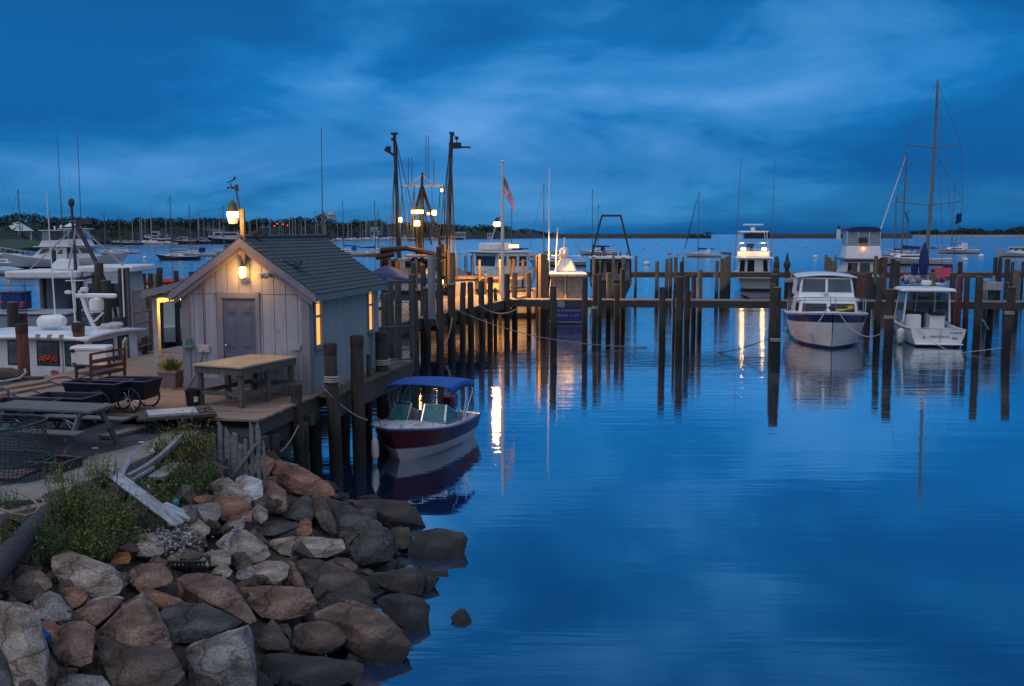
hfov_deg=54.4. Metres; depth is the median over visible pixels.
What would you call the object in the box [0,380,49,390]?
plank
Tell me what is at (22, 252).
sailboat
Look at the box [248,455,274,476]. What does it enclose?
boulder
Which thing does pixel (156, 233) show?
fishing trawler
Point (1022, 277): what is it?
piling
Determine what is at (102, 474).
weed bush
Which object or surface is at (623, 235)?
breakwater
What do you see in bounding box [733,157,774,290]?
sportfishing boat
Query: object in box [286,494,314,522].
boulder
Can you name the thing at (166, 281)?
kayak
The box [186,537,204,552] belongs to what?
boulder
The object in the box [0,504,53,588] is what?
pipe
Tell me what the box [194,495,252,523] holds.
boulder
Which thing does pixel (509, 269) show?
piling
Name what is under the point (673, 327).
piling
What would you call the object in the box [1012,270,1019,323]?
piling
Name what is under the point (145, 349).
piling
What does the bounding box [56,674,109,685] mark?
boulder
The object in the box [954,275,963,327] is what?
piling
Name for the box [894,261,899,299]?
piling
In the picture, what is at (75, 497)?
weed bush
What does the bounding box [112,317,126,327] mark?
piling
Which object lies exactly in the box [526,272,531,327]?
piling
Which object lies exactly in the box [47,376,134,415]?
garden cart
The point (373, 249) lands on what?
sailboat
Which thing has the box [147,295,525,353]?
pier
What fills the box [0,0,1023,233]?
sky
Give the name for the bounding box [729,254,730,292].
piling
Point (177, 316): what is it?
piling
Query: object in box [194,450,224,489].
weed bush
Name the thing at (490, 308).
piling
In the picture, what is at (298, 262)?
seagull
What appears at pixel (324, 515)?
boulder
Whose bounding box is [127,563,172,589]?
boulder
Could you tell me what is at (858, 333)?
rope
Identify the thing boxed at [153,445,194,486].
weed bush
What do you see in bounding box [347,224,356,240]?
distant sailboat
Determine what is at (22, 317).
piling
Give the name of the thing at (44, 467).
dry stalk
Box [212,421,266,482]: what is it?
broken bulkhead
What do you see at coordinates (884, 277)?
piling
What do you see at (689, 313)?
piling
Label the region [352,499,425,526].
boulder
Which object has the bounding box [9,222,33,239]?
pavilion tent
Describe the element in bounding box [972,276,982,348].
piling
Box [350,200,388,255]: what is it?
sailboat
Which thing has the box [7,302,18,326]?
piling
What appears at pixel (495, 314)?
piling
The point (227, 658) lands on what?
boulder
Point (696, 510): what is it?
water
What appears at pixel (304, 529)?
boulder
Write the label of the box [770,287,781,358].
piling
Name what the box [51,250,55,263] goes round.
piling
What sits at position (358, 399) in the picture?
piling
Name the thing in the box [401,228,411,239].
motor yacht
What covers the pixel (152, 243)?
distant sailboat
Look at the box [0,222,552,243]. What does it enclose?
shore
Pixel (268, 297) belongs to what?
shed
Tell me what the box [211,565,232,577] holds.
boulder
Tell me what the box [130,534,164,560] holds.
boulder
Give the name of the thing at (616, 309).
piling
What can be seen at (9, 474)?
wire trap
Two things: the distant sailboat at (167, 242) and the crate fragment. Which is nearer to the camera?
the crate fragment
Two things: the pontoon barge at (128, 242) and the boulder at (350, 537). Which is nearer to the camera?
the boulder at (350, 537)
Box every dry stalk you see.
[42,450,45,484]
[87,532,130,554]
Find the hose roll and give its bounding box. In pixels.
[0,368,26,382]
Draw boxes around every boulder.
[0,601,49,685]
[0,650,13,685]
[15,571,51,591]
[33,591,71,623]
[41,619,58,643]
[48,654,57,677]
[51,551,122,596]
[53,621,94,666]
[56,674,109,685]
[63,586,88,609]
[74,597,121,628]
[84,595,123,604]
[96,636,184,685]
[98,592,171,648]
[111,552,130,564]
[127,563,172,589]
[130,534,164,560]
[135,585,183,611]
[160,602,242,644]
[164,549,208,570]
[177,573,256,626]
[182,502,221,522]
[185,625,256,685]
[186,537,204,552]
[188,519,210,535]
[188,673,221,685]
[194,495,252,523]
[203,549,230,567]
[211,477,251,502]
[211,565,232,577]
[216,529,269,564]
[222,520,244,530]
[235,475,262,500]
[235,554,251,570]
[235,569,258,580]
[236,560,288,585]
[240,585,317,621]
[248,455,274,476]
[252,504,267,523]
[255,534,267,543]
[257,522,298,537]
[257,619,288,652]
[261,653,363,685]
[263,481,286,513]
[267,536,344,557]
[270,460,334,497]
[280,624,290,637]
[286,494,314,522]
[286,559,305,587]
[292,621,347,655]
[296,519,311,536]
[296,558,370,597]
[311,494,336,533]
[313,599,411,663]
[316,592,373,608]
[325,496,382,532]
[327,557,357,571]
[344,532,359,544]
[349,524,394,568]
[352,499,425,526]
[358,494,379,497]
[359,569,373,575]
[368,566,424,597]
[376,592,429,630]
[392,527,410,550]
[392,563,406,569]
[408,528,467,559]
[420,566,439,591]
[451,608,471,623]
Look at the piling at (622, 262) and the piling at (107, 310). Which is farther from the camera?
the piling at (622, 262)
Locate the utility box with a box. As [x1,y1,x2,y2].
[983,276,1001,289]
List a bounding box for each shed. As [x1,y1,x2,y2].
[140,231,386,393]
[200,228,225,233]
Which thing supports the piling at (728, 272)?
in the water
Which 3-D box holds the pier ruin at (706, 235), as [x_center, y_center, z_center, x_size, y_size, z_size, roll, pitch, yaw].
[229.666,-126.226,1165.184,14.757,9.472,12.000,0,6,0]
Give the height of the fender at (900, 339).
1.050 m
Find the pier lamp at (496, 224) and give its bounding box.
[493,217,500,226]
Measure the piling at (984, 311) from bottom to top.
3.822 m
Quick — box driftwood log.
[0,499,41,508]
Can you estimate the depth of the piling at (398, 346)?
33.02 m
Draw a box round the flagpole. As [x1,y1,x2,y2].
[501,160,514,298]
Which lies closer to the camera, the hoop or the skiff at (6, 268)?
the hoop
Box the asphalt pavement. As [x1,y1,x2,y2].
[0,419,248,485]
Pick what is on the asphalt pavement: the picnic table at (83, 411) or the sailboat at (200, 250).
the picnic table at (83, 411)
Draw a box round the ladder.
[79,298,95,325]
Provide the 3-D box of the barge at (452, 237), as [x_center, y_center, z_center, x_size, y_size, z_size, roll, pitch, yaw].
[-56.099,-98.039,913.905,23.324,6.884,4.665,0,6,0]
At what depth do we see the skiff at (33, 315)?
35.55 m
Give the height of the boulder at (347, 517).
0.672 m
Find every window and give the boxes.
[313,301,323,349]
[367,292,375,333]
[405,261,410,266]
[901,255,919,256]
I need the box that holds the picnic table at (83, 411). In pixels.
[0,400,130,454]
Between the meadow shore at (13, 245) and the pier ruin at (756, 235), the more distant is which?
the pier ruin at (756, 235)
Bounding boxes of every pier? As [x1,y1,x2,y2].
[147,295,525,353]
[467,271,1020,277]
[510,298,1023,309]
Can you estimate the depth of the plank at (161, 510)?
14.59 m
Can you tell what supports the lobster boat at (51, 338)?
on the water
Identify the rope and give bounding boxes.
[0,490,39,516]
[280,425,298,451]
[325,389,367,420]
[436,318,452,343]
[455,309,646,347]
[479,304,518,313]
[717,337,770,352]
[781,310,825,336]
[837,309,883,336]
[961,348,1001,352]
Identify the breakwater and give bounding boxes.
[553,234,697,237]
[769,233,912,237]
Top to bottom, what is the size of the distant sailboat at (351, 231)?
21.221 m
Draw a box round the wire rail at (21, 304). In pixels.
[0,283,31,311]
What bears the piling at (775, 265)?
in the water
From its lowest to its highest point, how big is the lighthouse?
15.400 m
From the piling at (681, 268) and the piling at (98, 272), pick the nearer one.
the piling at (98, 272)
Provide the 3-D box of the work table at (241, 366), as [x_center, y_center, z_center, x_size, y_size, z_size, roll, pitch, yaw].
[-5.520,0.772,20.763,1.200,0.842,1.930,3,7,22]
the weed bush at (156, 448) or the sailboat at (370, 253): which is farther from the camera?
the sailboat at (370, 253)
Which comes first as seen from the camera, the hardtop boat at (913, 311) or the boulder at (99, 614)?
the boulder at (99, 614)
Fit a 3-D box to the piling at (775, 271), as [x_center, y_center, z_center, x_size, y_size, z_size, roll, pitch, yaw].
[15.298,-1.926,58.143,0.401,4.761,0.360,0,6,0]
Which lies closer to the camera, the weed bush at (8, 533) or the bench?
the weed bush at (8, 533)
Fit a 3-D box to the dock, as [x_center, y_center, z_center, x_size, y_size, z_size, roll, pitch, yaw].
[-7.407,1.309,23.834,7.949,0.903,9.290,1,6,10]
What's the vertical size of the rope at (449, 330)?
1.284 m
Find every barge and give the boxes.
[110,234,143,244]
[440,235,463,239]
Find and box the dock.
[0,353,413,453]
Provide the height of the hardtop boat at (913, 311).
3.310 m
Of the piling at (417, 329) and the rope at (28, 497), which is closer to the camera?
the rope at (28, 497)
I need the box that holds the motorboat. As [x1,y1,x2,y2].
[995,231,1023,256]
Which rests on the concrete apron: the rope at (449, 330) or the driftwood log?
the driftwood log
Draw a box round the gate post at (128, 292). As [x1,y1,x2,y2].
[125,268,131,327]
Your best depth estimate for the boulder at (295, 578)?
13.70 m
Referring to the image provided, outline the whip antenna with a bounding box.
[321,127,322,233]
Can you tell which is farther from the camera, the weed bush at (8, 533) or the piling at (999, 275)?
the piling at (999, 275)
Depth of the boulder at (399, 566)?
15.34 m
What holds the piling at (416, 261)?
in the water
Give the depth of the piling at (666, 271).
76.78 m
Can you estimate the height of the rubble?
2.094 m
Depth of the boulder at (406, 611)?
13.29 m
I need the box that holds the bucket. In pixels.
[184,388,199,405]
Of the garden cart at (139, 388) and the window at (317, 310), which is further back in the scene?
the window at (317, 310)
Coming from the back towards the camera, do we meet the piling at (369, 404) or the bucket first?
the piling at (369, 404)
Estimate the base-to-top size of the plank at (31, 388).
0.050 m
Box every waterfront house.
[370,227,379,237]
[456,232,465,238]
[487,233,492,238]
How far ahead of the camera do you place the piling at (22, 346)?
24.97 m
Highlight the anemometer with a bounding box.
[227,177,239,209]
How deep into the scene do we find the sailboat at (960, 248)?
263.02 m
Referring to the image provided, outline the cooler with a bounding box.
[70,344,112,365]
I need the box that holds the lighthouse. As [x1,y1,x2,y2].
[836,225,840,237]
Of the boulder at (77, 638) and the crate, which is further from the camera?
the crate
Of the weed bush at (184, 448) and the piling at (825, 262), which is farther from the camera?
the piling at (825, 262)
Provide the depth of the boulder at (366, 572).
14.75 m
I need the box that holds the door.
[223,298,256,388]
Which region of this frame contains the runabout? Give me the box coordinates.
[370,376,481,460]
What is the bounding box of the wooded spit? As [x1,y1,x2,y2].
[905,226,1023,234]
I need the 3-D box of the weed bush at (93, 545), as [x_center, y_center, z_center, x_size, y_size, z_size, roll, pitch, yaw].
[-5.388,2.432,12.771,0.730,0.743,0.574,0,6,0]
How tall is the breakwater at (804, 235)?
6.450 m
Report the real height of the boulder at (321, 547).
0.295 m
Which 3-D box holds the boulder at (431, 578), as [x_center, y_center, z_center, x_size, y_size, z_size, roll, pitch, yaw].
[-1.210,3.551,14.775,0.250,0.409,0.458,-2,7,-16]
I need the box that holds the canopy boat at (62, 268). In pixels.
[5,198,154,338]
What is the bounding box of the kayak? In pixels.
[146,278,185,284]
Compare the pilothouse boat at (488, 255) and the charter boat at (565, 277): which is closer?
the charter boat at (565, 277)
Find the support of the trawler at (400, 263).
on the water
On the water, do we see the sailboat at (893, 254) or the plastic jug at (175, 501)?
the sailboat at (893, 254)
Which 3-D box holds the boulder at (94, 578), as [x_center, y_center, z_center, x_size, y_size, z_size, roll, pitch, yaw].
[-5.130,2.890,12.091,1.069,0.558,0.490,3,7,23]
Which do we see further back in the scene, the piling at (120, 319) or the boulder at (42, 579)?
the piling at (120, 319)
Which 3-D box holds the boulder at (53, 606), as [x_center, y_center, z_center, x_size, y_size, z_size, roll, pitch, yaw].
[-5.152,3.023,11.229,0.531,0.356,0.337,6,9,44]
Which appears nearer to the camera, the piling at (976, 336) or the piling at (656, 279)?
the piling at (976, 336)
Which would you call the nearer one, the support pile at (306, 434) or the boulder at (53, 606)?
the boulder at (53, 606)
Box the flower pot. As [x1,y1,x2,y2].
[156,356,183,387]
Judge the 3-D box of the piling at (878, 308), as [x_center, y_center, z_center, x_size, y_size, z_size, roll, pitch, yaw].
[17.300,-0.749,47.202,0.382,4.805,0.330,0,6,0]
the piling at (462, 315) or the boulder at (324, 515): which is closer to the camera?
the boulder at (324, 515)
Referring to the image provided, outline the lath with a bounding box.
[131,466,154,481]
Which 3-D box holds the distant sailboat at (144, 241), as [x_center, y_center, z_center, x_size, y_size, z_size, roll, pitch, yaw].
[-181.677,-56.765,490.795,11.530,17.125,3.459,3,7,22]
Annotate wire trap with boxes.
[0,414,57,483]
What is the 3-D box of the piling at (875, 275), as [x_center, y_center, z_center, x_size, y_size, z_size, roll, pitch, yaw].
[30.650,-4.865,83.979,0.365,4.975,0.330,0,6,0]
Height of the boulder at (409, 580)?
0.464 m
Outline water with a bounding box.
[0,234,1023,685]
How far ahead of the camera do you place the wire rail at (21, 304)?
34.02 m
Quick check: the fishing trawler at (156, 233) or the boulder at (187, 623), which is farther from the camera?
the fishing trawler at (156, 233)
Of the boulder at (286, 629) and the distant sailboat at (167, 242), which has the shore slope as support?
the boulder at (286, 629)
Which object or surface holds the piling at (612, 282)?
in the water
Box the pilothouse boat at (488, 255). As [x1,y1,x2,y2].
[457,243,535,286]
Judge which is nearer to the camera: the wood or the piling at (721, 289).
the piling at (721, 289)
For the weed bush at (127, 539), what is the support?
on the shore slope
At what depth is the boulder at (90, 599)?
11.79 m
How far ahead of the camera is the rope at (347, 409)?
21.77 m
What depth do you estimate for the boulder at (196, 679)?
10.85 m
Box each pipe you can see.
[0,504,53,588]
[174,433,217,468]
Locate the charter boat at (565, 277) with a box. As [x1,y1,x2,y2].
[548,168,591,323]
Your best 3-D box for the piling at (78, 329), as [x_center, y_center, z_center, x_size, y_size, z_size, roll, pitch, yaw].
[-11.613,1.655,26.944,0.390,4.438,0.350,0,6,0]
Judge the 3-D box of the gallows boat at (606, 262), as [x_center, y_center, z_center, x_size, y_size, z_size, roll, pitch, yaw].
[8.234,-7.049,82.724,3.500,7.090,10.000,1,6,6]
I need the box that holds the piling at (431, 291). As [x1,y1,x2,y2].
[428,255,435,318]
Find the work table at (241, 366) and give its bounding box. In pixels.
[192,354,297,407]
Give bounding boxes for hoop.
[75,275,117,321]
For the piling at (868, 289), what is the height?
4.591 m
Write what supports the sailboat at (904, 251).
on the water
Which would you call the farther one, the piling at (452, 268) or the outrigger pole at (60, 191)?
the outrigger pole at (60, 191)
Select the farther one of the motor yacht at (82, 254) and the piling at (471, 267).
the motor yacht at (82, 254)
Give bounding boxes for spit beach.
[912,235,1023,236]
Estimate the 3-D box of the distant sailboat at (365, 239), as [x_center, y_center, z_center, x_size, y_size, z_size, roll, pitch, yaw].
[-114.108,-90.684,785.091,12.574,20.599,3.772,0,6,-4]
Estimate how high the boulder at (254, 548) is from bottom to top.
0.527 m
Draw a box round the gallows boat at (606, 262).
[589,214,632,297]
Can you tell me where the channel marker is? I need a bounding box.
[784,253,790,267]
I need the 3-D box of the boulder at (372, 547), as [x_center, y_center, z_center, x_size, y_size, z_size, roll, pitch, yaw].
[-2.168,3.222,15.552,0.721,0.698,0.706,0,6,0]
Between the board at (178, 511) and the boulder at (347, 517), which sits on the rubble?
the board at (178, 511)
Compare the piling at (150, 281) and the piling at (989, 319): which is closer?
the piling at (150, 281)
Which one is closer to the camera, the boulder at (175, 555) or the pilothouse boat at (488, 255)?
the boulder at (175, 555)
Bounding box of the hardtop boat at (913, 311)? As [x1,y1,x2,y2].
[894,280,966,346]
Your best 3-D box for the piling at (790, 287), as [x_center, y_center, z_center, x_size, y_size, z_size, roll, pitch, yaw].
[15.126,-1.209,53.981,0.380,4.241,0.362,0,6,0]
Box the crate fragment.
[167,560,206,567]
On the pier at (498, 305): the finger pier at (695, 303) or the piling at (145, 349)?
the finger pier at (695, 303)
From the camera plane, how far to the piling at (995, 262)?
79.73 m
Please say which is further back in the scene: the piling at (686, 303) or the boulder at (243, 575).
the piling at (686, 303)
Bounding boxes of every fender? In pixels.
[371,424,378,460]
[896,322,904,343]
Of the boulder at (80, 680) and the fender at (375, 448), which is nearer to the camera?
the boulder at (80, 680)
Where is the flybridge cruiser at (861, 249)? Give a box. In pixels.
[834,227,887,291]
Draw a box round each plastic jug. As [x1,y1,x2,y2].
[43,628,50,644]
[172,498,178,505]
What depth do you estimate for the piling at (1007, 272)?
69.76 m
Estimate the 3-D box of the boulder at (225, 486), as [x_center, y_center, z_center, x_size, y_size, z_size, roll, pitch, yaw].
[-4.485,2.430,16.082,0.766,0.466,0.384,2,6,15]
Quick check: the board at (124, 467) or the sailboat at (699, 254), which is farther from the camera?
the sailboat at (699, 254)
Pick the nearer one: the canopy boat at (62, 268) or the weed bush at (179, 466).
the weed bush at (179, 466)
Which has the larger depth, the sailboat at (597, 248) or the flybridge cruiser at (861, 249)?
the sailboat at (597, 248)
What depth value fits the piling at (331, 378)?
21.38 m
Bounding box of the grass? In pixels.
[0,466,206,564]
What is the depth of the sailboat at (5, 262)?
155.57 m
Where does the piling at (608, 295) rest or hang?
in the water
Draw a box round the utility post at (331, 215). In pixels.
[321,211,335,234]
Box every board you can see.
[21,376,43,379]
[120,443,144,474]
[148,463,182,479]
[163,502,190,521]
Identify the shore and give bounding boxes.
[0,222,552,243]
[0,240,40,252]
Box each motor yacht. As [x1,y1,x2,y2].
[0,214,99,267]
[57,177,131,263]
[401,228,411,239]
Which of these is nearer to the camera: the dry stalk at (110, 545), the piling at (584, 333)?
the dry stalk at (110, 545)
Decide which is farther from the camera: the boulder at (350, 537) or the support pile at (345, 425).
the support pile at (345, 425)
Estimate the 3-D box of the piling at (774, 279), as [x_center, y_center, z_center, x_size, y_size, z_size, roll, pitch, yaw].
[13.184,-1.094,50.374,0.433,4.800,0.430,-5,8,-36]
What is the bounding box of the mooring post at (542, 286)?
[538,254,546,326]
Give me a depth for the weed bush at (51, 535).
12.39 m
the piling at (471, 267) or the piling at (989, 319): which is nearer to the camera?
the piling at (989, 319)
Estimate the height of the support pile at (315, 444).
2.912 m
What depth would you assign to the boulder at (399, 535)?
16.43 m
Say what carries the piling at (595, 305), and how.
in the water
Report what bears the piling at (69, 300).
in the water
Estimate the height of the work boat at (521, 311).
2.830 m
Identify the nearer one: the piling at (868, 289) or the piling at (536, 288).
the piling at (536, 288)
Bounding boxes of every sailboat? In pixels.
[0,177,29,266]
[0,189,39,258]
[95,213,125,254]
[109,216,140,253]
[141,215,150,244]
[145,220,162,244]
[148,203,163,244]
[155,196,200,259]
[164,218,177,243]
[177,205,216,255]
[211,206,228,253]
[331,201,365,254]
[332,218,346,240]
[346,214,360,240]
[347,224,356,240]
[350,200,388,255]
[360,215,374,240]
[367,211,395,252]
[370,217,383,239]
[490,211,529,257]
[500,208,534,256]
[528,183,585,265]
[578,189,615,254]
[589,204,615,251]
[684,191,721,256]
[880,153,953,264]
[881,197,916,256]
[885,209,915,254]
[935,183,980,253]
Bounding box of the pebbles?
[134,520,218,554]
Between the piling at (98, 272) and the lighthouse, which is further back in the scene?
the lighthouse
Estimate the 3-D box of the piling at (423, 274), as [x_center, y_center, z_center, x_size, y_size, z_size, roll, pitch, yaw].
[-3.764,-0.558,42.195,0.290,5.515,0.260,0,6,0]
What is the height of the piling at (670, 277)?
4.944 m
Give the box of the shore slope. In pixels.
[0,381,400,685]
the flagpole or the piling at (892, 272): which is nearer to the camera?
the flagpole
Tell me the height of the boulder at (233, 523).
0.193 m
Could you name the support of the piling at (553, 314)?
in the water
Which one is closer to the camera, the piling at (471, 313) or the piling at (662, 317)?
the piling at (662, 317)
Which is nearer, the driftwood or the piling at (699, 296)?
the driftwood
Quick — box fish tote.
[0,291,31,309]
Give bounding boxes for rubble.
[0,420,448,685]
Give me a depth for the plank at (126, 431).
18.09 m
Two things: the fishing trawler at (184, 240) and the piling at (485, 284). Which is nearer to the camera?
the piling at (485, 284)
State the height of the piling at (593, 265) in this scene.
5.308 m
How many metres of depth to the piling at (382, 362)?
25.29 m
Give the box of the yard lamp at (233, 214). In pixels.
[227,200,245,263]
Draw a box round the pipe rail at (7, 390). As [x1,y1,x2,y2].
[0,387,10,425]
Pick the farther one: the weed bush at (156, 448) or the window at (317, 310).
the window at (317, 310)
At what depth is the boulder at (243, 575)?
13.49 m
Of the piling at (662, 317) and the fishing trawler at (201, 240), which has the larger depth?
the fishing trawler at (201, 240)
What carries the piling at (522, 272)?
in the water
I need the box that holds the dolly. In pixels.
[126,406,216,433]
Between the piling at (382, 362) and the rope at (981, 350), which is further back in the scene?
the rope at (981, 350)
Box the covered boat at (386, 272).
[373,266,444,297]
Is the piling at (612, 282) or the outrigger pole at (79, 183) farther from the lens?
the outrigger pole at (79, 183)
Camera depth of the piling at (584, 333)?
47.50 m
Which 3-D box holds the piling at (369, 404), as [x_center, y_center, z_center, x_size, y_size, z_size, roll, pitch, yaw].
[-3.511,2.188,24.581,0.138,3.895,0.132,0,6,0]
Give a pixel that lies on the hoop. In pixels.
(77, 300)
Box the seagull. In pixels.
[285,256,310,268]
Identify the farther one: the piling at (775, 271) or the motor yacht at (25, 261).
the motor yacht at (25, 261)
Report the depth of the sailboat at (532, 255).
223.58 m
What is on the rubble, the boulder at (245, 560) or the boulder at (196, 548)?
the boulder at (245, 560)
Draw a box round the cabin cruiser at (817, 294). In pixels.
[783,271,867,348]
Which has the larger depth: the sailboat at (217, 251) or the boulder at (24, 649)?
the sailboat at (217, 251)
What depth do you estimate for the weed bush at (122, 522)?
13.41 m
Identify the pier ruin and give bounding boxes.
[689,233,703,237]
[702,231,712,237]
[744,228,768,237]
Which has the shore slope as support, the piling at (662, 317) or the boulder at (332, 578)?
the boulder at (332, 578)
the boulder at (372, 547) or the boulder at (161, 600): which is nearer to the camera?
the boulder at (161, 600)
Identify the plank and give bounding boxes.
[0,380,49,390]
[0,382,62,396]
[99,427,144,438]
[104,467,184,527]
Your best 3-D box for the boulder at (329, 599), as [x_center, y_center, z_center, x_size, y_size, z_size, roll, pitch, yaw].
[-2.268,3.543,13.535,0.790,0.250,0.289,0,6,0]
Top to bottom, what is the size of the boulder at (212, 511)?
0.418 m
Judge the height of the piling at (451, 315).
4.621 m
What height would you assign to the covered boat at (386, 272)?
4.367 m
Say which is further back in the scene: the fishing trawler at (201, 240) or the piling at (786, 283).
the fishing trawler at (201, 240)
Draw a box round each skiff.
[0,266,31,274]
[0,309,87,327]
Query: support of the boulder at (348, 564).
on the shore slope
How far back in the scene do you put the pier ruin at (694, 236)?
1157.82 m
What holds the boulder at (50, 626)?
on the shore slope
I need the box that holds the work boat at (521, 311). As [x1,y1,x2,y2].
[455,275,535,316]
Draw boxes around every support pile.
[265,432,280,457]
[303,421,308,469]
[309,410,322,469]
[341,412,349,451]
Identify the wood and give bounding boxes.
[0,212,555,240]
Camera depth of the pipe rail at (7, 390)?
18.39 m
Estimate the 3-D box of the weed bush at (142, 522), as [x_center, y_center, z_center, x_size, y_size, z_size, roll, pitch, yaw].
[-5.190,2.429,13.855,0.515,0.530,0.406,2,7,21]
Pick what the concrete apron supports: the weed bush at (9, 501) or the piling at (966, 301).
the weed bush at (9, 501)
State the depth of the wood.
579.73 m
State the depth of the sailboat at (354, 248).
251.86 m
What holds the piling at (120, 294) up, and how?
in the water
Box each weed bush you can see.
[0,485,31,510]
[0,512,18,544]
[30,501,73,564]
[39,449,99,530]
[42,459,67,483]
[66,478,139,543]
[68,504,122,562]
[84,451,118,489]
[115,521,149,546]
[125,500,158,534]
[138,472,171,507]
[143,427,169,463]
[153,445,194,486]
[157,406,216,462]
[165,455,215,495]
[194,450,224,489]
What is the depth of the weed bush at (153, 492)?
14.89 m
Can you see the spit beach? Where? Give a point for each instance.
(970, 235)
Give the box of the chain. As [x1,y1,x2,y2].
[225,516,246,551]
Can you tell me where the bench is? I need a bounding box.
[73,348,125,378]
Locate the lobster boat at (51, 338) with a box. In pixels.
[0,192,145,376]
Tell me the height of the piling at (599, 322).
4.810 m
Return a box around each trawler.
[144,217,170,241]
[169,227,195,243]
[194,228,212,243]
[375,132,474,310]
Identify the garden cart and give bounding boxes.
[0,397,63,438]
[12,390,103,429]
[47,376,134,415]
[77,374,162,412]
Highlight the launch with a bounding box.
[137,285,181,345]
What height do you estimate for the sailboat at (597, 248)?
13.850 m
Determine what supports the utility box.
on the piling at (989, 319)
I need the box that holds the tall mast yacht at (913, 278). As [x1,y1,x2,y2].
[896,80,962,287]
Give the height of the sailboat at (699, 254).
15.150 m
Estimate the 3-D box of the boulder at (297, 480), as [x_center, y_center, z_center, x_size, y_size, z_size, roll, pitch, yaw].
[-3.715,2.516,17.907,1.338,0.718,0.670,3,7,23]
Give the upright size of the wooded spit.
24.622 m
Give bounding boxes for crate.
[25,454,82,472]
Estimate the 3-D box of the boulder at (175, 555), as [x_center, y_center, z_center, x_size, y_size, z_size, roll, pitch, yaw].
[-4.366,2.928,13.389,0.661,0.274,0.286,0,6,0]
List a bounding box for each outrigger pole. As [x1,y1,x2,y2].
[57,138,62,237]
[77,135,81,229]
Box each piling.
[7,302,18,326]
[15,323,30,381]
[18,312,27,323]
[42,279,46,308]
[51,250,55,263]
[66,279,72,308]
[71,322,84,369]
[91,272,95,324]
[94,262,103,325]
[101,280,111,322]
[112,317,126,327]
[118,268,127,326]
[141,273,148,351]
[147,273,153,348]
[154,274,156,295]
[156,267,163,348]
[173,270,180,345]
[290,383,305,467]
[323,342,342,475]
[350,335,366,467]
[366,353,372,445]
[375,331,389,437]
[383,293,389,357]
[387,279,394,358]
[394,282,401,390]
[408,289,418,364]
[409,274,416,385]
[411,262,415,285]
[415,259,417,288]
[420,265,425,356]
[423,287,430,359]
[428,255,435,318]
[435,284,444,355]
[436,246,443,362]
[447,283,455,351]
[449,252,454,282]
[460,282,465,348]
[464,256,465,272]
[467,282,473,345]
[471,256,473,275]
[478,260,480,289]
[478,281,484,342]
[484,274,486,319]
[487,277,492,339]
[493,288,496,333]
[499,259,501,320]
[504,273,509,333]
[508,259,511,276]
[512,259,514,272]
[512,273,517,329]
[521,259,523,287]
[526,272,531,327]
[536,256,537,324]
[547,260,548,323]
[550,285,556,349]
[581,277,587,342]
[592,257,594,312]
[592,274,597,338]
[597,273,601,334]
[606,272,610,330]
[611,256,614,307]
[614,284,619,335]
[620,268,624,329]
[621,257,625,292]
[634,256,636,298]
[655,261,658,298]
[658,287,665,350]
[665,259,668,298]
[668,257,672,298]
[672,289,674,342]
[674,257,677,297]
[675,276,683,346]
[680,261,683,276]
[683,275,689,338]
[689,291,690,335]
[690,274,695,330]
[696,270,702,329]
[714,261,718,298]
[719,258,723,298]
[723,257,727,298]
[726,256,729,295]
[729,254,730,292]
[768,274,777,335]
[768,284,775,349]
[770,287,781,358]
[773,262,779,286]
[773,269,778,275]
[784,268,788,293]
[787,282,793,329]
[824,255,827,270]
[827,257,830,271]
[831,260,836,271]
[856,274,861,309]
[860,274,865,311]
[865,272,871,323]
[873,256,877,295]
[873,276,882,343]
[879,257,882,276]
[882,257,886,299]
[883,289,895,355]
[889,259,894,288]
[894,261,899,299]
[929,272,935,310]
[949,273,952,299]
[950,273,955,320]
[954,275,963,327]
[956,261,962,284]
[962,275,969,338]
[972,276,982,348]
[981,290,986,324]
[986,290,994,333]
[992,257,997,298]
[996,257,1002,298]
[1001,286,1015,354]
[1003,259,1009,299]
[1003,282,1009,325]
[1010,262,1013,286]
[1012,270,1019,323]
[1020,261,1023,293]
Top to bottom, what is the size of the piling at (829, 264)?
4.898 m
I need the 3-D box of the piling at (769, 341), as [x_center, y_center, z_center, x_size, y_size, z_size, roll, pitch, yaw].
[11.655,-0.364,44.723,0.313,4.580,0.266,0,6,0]
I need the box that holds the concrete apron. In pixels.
[0,422,251,523]
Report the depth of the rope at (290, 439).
20.03 m
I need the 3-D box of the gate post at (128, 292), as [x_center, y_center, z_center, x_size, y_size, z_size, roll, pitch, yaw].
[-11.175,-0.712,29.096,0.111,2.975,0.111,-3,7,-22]
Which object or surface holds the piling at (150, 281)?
in the water
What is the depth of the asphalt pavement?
17.74 m
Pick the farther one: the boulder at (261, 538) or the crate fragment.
the boulder at (261, 538)
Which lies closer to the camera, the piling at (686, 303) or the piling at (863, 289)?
the piling at (686, 303)
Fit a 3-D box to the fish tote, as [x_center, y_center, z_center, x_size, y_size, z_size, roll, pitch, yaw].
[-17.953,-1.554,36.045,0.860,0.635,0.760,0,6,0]
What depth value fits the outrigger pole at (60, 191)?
148.43 m
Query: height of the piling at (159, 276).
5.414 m
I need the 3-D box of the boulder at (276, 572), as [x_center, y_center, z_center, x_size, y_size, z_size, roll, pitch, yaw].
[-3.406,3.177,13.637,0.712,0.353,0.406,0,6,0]
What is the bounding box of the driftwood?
[125,432,184,478]
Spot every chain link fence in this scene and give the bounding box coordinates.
[131,288,153,350]
[381,278,413,370]
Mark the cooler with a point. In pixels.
(80, 353)

